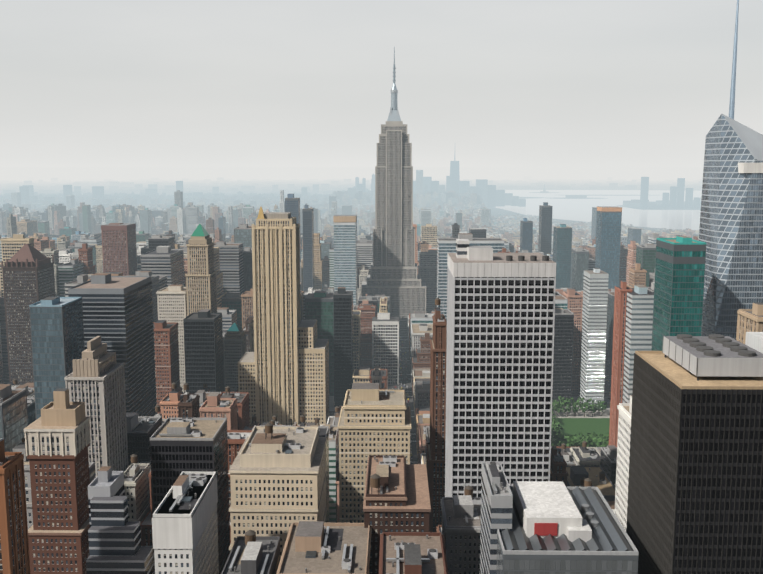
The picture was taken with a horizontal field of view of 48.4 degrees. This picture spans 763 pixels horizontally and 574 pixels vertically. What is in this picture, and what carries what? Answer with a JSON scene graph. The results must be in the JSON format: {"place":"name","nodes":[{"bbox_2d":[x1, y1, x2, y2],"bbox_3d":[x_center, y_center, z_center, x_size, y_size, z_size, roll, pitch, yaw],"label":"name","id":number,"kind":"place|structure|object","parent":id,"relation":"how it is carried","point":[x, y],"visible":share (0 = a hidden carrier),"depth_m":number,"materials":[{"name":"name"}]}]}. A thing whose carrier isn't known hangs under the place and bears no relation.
{"place":"outdoors","nodes":[
{"label":"outdoors","id":0,"kind":"place"},
{"bbox_2d":[254,207,300,425],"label":"skyscraper","id":1,"kind":"structure","parent":0,"point":[274,220],"depth_m":709.43,"materials":[{"name":"beige stone"}]},
{"bbox_2d":[0,167,703,463],"bbox_3d":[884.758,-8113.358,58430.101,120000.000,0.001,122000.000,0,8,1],"label":"terrain","id":2,"kind":"structure","parent":0,"point":[435,172],"depth_m":27752.97,"materials":[{"name":"grey"}]},
{"bbox_2d":[0,439,30,573],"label":"high-rise building","id":3,"kind":"structure","parent":2,"relation":"on","point":[14,551],"depth_m":282.48,"materials":[{"name":"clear brick"}]},
{"bbox_2d":[1,243,54,384],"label":"high-rise building","id":4,"kind":"structure","parent":2,"relation":"on","point":[28,273],"depth_m":917.89,"materials":[{"name":"brown stone"}]},
{"bbox_2d":[29,297,84,419],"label":"pale glass block","id":5,"kind":"structure","parent":2,"relation":"on","point":[57,334],"depth_m":574.02,"materials":[{"name":"glass"}]},
{"bbox_2d":[24,388,90,573],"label":"high-rise building","id":6,"kind":"structure","parent":2,"relation":"on","point":[57,438],"depth_m":346.98,"materials":[{"name":"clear brick"}]},
{"bbox_2d":[64,336,128,477],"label":"high-rise building","id":7,"kind":"structure","parent":2,"relation":"on","point":[95,380],"depth_m":467.39,"materials":[{"name":"beige stone"}]},
{"bbox_2d":[88,466,124,526],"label":"building","id":8,"kind":"structure","parent":2,"relation":"on","point":[107,481],"depth_m":323.54,"materials":[{"name":"grey concrete"}]},
{"bbox_2d":[68,273,155,415],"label":"office building","id":9,"kind":"structure","parent":2,"relation":"on","point":[118,314],"depth_m":645.04,"materials":[{"name":"grey glass"}]},
{"bbox_2d":[101,223,136,275],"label":"high-rise building","id":10,"kind":"structure","parent":2,"relation":"on","point":[119,251],"depth_m":1158.40,"materials":[{"name":"clear stone"}]},
{"bbox_2d":[86,496,154,573],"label":"stepped glass terraces","id":11,"kind":"object","parent":2,"relation":"on","point":[114,537],"visible":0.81,"depth_m":313.19,"materials":[{"name":"grey glass"}]},
{"bbox_2d":[152,471,218,573],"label":"white block","id":12,"kind":"structure","parent":2,"relation":"on","point":[184,530],"depth_m":292.64,"materials":[{"name":"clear concrete"}]},
{"bbox_2d":[2,177,369,197],"bbox_3d":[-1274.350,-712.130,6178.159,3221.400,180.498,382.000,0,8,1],"label":"city blocks","id":13,"kind":"structure","parent":2,"relation":"on","point":[76,193],"depth_m":6171.17,"materials":[{"name":"grey concrete"}]},
{"bbox_2d":[185,224,216,315],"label":"green pyramid tower","id":14,"kind":"structure","parent":2,"relation":"on","point":[201,285],"depth_m":807.62,"materials":[{"name":"clear stone"}]},
{"bbox_2d":[183,309,223,392],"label":"dark glass block","id":15,"kind":"structure","parent":2,"relation":"on","point":[203,340],"depth_m":777.56,"materials":[{"name":"glass"}]},
{"bbox_2d":[223,323,246,391],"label":"building","id":16,"kind":"structure","parent":2,"relation":"on","point":[234,342],"depth_m":868.76,"materials":[{"name":"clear glass"}]},
{"bbox_2d":[0,174,484,210],"bbox_3d":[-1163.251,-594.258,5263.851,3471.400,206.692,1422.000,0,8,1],"label":"city blocks","id":17,"kind":"structure","parent":2,"relation":"on","point":[448,196],"depth_m":4844.19,"materials":[{"name":"grey concrete"}]},
{"bbox_2d":[221,530,279,573],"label":"building","id":18,"kind":"structure","parent":2,"relation":"on","point":[251,552],"depth_m":287.03,"materials":[{"name":"grey concrete"}]},
{"bbox_2d":[229,422,326,558],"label":"office building","id":19,"kind":"structure","parent":2,"relation":"on","point":[278,480],"depth_m":346.91,"materials":[{"name":"beige stone"}]},
{"bbox_2d":[238,224,328,425],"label":"cream pier tower ribs","id":20,"kind":"object","parent":2,"relation":"on","point":[312,376],"visible":0.52,"depth_m":716.88,"materials":[{"name":"beige stone"}]},
{"bbox_2d":[285,194,300,261],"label":"skyscraper","id":21,"kind":"structure","parent":2,"relation":"on","point":[292,204],"depth_m":1545.15,"materials":[{"name":"grey glass"}]},
{"bbox_2d":[302,205,313,290],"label":"skyscraper","id":22,"kind":"structure","parent":2,"relation":"on","point":[308,244],"depth_m":1404.70,"materials":[{"name":"grey glass"}]},
{"bbox_2d":[305,291,333,395],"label":"high-rise building","id":23,"kind":"structure","parent":2,"relation":"on","point":[319,307],"depth_m":963.53,"materials":[{"name":"glass"}]},
{"bbox_2d":[276,521,371,573],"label":"building","id":24,"kind":"structure","parent":2,"relation":"on","point":[316,547],"depth_m":292.87,"materials":[{"name":"beige concrete"}]},
{"bbox_2d":[333,287,352,407],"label":"skyscraper","id":25,"kind":"structure","parent":2,"relation":"on","point":[343,335],"depth_m":916.24,"materials":[{"name":"grey glass"}]},
{"bbox_2d":[333,215,356,304],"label":"blue glass tower","id":26,"kind":"structure","parent":2,"relation":"on","point":[345,250],"depth_m":1253.91,"materials":[{"name":"glass"}]},
{"bbox_2d":[0,223,698,573],"bbox_3d":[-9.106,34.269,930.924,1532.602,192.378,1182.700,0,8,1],"label":"city blocks","id":27,"kind":"structure","parent":2,"relation":"on","point":[181,430],"depth_m":779.72,"materials":[{"name":"grey concrete"}]},
{"bbox_2d":[0,190,698,287],"bbox_3d":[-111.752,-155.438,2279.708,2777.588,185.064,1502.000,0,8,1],"label":"city blocks","id":28,"kind":"structure","parent":2,"relation":"on","point":[82,222],"depth_m":2617.27,"materials":[{"name":"grey concrete"}]},
{"bbox_2d":[0,203,698,235],"bbox_3d":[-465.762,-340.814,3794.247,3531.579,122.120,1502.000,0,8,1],"label":"city blocks","id":29,"kind":"structure","parent":2,"relation":"on","point":[475,215],"depth_m":3617.00,"materials":[{"name":"grey concrete"}]},
{"bbox_2d":[0,155,702,245],"bbox_3d":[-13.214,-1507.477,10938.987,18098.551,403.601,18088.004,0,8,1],"label":"distant skyline","id":30,"kind":"structure","parent":2,"relation":"on","point":[491,195],"depth_m":8623.66,"materials":[{"name":"grey concrete"}]},
{"bbox_2d":[337,383,410,522],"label":"tan block","id":31,"kind":"structure","parent":2,"relation":"on","point":[374,419],"depth_m":485.71,"materials":[{"name":"beige stone"}]},
{"bbox_2d":[372,313,398,384],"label":"office building","id":32,"kind":"structure","parent":2,"relation":"on","point":[385,340],"depth_m":1017.96,"materials":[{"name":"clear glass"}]},
{"bbox_2d":[361,47,425,336],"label":"skyscraper","id":33,"kind":"structure","parent":2,"relation":"on","point":[394,277],"depth_m":1295.93,"materials":[{"name":"grey stone"}]},
{"bbox_2d":[363,455,430,573],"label":"building","id":34,"kind":"structure","parent":2,"relation":"on","point":[396,495],"depth_m":314.44,"materials":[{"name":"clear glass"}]},
{"bbox_2d":[329,228,609,410],"bbox_3d":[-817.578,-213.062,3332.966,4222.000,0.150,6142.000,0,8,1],"label":"pavement blocks","id":35,"kind":"structure","parent":2,"relation":"on","point":[332,408],"depth_m":951.02,"materials":[{"name":"grey concrete"}]},
{"bbox_2d":[480,462,512,573],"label":"building","id":36,"kind":"structure","parent":2,"relation":"on","point":[496,502],"depth_m":286.87,"materials":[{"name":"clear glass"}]},
{"bbox_2d":[445,239,555,496],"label":"white grid tower","id":37,"kind":"structure","parent":2,"relation":"on","point":[500,341],"depth_m":422.02,"materials":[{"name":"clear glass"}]},
{"bbox_2d":[392,336,610,455],"bbox_3d":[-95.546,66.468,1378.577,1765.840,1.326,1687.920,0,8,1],"label":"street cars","id":38,"kind":"object","parent":2,"relation":"on","point":[407,378],"visible":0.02,"depth_m":1046.13,"materials":[{"name":"multicoloured metal"}]},
{"bbox_2d":[520,218,532,252],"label":"blue tower","id":39,"kind":"structure","parent":2,"relation":"on","point":[526,232],"depth_m":1646.03,"materials":[{"name":"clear glass"}]},
{"bbox_2d":[538,202,552,254],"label":"dark tower","id":40,"kind":"structure","parent":2,"relation":"on","point":[545,228],"depth_m":1694.42,"materials":[{"name":"grey glass"}]},
{"bbox_2d":[553,224,571,288],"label":"dark tower","id":41,"kind":"structure","parent":2,"relation":"on","point":[562,243],"depth_m":1500.45,"materials":[{"name":"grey glass"}]},
{"bbox_2d":[496,481,638,573],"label":"building","id":42,"kind":"structure","parent":2,"relation":"on","point":[559,528],"depth_m":275.27,"materials":[{"name":"metal"}]},
{"bbox_2d":[549,396,609,446],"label":"park lawn and trees","id":43,"kind":"structure","parent":2,"relation":"on","point":[575,426],"depth_m":866.11,"materials":[{"name":"green plant"}]},
{"bbox_2d":[566,465,615,500],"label":"building","id":44,"kind":"structure","parent":2,"relation":"on","point":[598,477],"depth_m":562.53,"materials":[{"name":"grey concrete"}]},
{"bbox_2d":[579,268,608,408],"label":"skyscraper","id":45,"kind":"structure","parent":2,"relation":"on","point":[594,327],"depth_m":912.44,"materials":[{"name":"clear glass"}]},
{"bbox_2d":[595,206,621,288],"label":"high-rise building","id":46,"kind":"structure","parent":2,"relation":"on","point":[608,238],"depth_m":1496.43,"materials":[{"name":"glass"}]},
{"bbox_2d":[519,184,700,209],"bbox_3d":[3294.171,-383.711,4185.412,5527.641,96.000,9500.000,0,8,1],"label":"harbour islands and statue","id":47,"kind":"object","parent":2,"relation":"on","point":[585,197],"visible":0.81,"depth_m":6757.98,"materials":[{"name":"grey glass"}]},
{"bbox_2d":[609,281,632,446],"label":"high-rise building","id":48,"kind":"structure","parent":2,"relation":"on","point":[619,330],"depth_m":667.43,"materials":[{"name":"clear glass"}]},
{"bbox_2d":[615,395,631,530],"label":"building","id":49,"kind":"structure","parent":2,"relation":"on","point":[623,457],"depth_m":354.97,"materials":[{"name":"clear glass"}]},
{"bbox_2d":[623,285,653,402],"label":"high-rise building","id":50,"kind":"structure","parent":2,"relation":"on","point":[639,316],"depth_m":646.45,"materials":[{"name":"concrete"}]},
{"bbox_2d":[651,236,705,350],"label":"teal glass tower","id":51,"kind":"structure","parent":2,"relation":"on","point":[679,284],"depth_m":521.92,"materials":[{"name":"glass"}]},
{"bbox_2d":[626,332,762,573],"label":"dark slab tower","id":52,"kind":"structure","parent":2,"relation":"on","point":[695,495],"depth_m":264.65,"materials":[{"name":"black glass"}]},
{"bbox_2d":[699,113,762,339],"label":"skyscraper","id":53,"kind":"structure","parent":2,"relation":"on","point":[731,226],"depth_m":560.60,"materials":[{"name":"blue glass"}]},
{"bbox_2d":[729,0,762,172],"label":"spire","id":54,"kind":"structure","parent":53,"relation":"attached to","point":[750,167],"depth_m":564.73,"materials":[{"name":"silver metal"}]},
{"bbox_2d":[736,302,762,343],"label":"building","id":55,"kind":"structure","parent":2,"relation":"on","point":[749,320],"depth_m":433.64,"materials":[{"name":"beige stone"}]},
{"bbox_2d":[0,0,762,166],"label":"sky","id":56,"kind":"structure","parent":0,"point":[84,83],"materials":[{"name":"white"}]},
{"bbox_2d":[379,532,447,573],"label":"building","id":57,"kind":"structure","parent":0,"point":[412,552],"depth_m":269.24,"materials":[{"name":"beige concrete"}]},
{"bbox_2d":[370,189,701,229],"bbox_3d":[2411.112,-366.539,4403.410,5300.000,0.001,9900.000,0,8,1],"label":"water","id":58,"kind":"structure","parent":0,"point":[573,209],"depth_m":5211.95,"materials":[{"name":"grey liquid"}]}
]}

